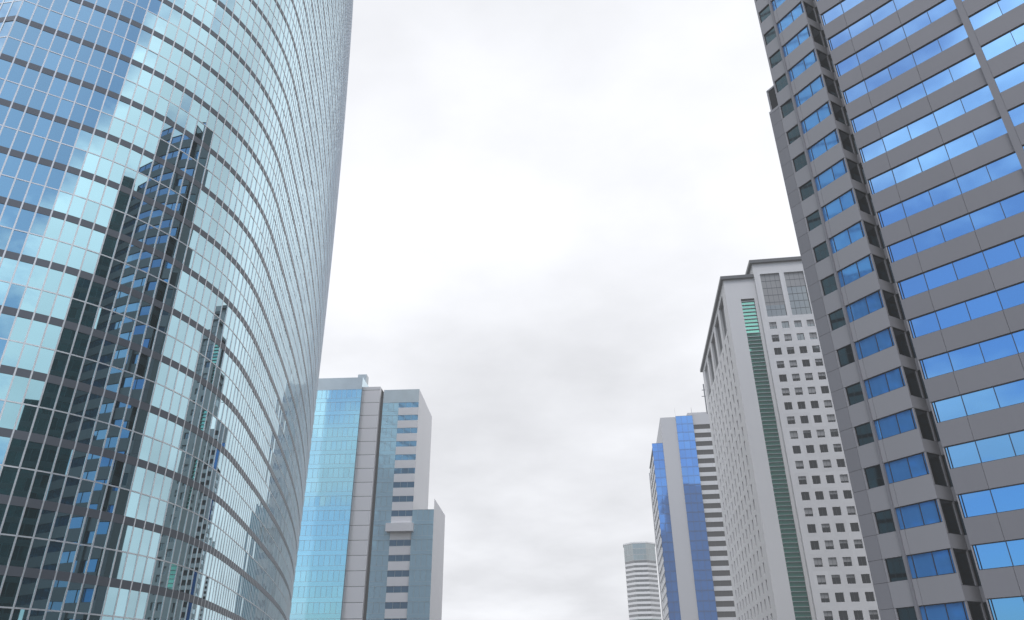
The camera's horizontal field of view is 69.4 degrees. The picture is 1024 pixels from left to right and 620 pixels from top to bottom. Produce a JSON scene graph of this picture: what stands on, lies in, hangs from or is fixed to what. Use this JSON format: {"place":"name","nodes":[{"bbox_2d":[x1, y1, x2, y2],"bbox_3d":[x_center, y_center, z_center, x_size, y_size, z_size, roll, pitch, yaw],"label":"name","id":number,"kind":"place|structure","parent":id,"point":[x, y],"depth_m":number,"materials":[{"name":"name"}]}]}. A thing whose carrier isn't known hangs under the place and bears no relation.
{"place":"outdoors","nodes":[
{"label":"outdoors","id":0,"kind":"place"},
{"bbox_2d":[0,0,352,619],"bbox_3d":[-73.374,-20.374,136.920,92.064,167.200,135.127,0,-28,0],"label":"curved glass tower","id":1,"kind":"structure","parent":0,"point":[169,178],"depth_m":64.56,"materials":[{"name":"blue glass"}]},
{"bbox_2d":[289,374,444,619],"bbox_3d":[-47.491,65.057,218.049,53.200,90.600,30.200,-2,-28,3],"label":"glass block","id":2,"kind":"structure","parent":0,"point":[371,539],"depth_m":206.86,"materials":[{"name":"blue glass"}]},
{"bbox_2d":[319,0,800,619],"label":"sky","id":3,"kind":"structure","parent":0,"point":[543,206],"materials":[{"name":"white"}]},
{"bbox_2d":[623,542,661,619],"bbox_3d":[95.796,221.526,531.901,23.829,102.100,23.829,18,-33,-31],"label":"tower","id":4,"kind":"structure","parent":0,"point":[642,582],"depth_m":534.62,"materials":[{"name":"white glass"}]},
{"bbox_2d":[649,384,735,619],"bbox_3d":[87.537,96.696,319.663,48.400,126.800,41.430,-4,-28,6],"label":"grey tower","id":5,"kind":"structure","parent":0,"point":[695,583],"depth_m":305.16,"materials":[{"name":"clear glass"}]},
{"bbox_2d":[700,256,880,619],"bbox_3d":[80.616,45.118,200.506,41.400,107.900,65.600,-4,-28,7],"label":"white tower","id":6,"kind":"structure","parent":0,"point":[795,546],"depth_m":178.04,"materials":[{"name":"concrete"}]},
{"bbox_2d":[754,0,1023,619],"bbox_3d":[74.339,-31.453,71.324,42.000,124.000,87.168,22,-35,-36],"label":"tower","id":7,"kind":"structure","parent":0,"point":[898,128],"depth_m":68.62,"materials":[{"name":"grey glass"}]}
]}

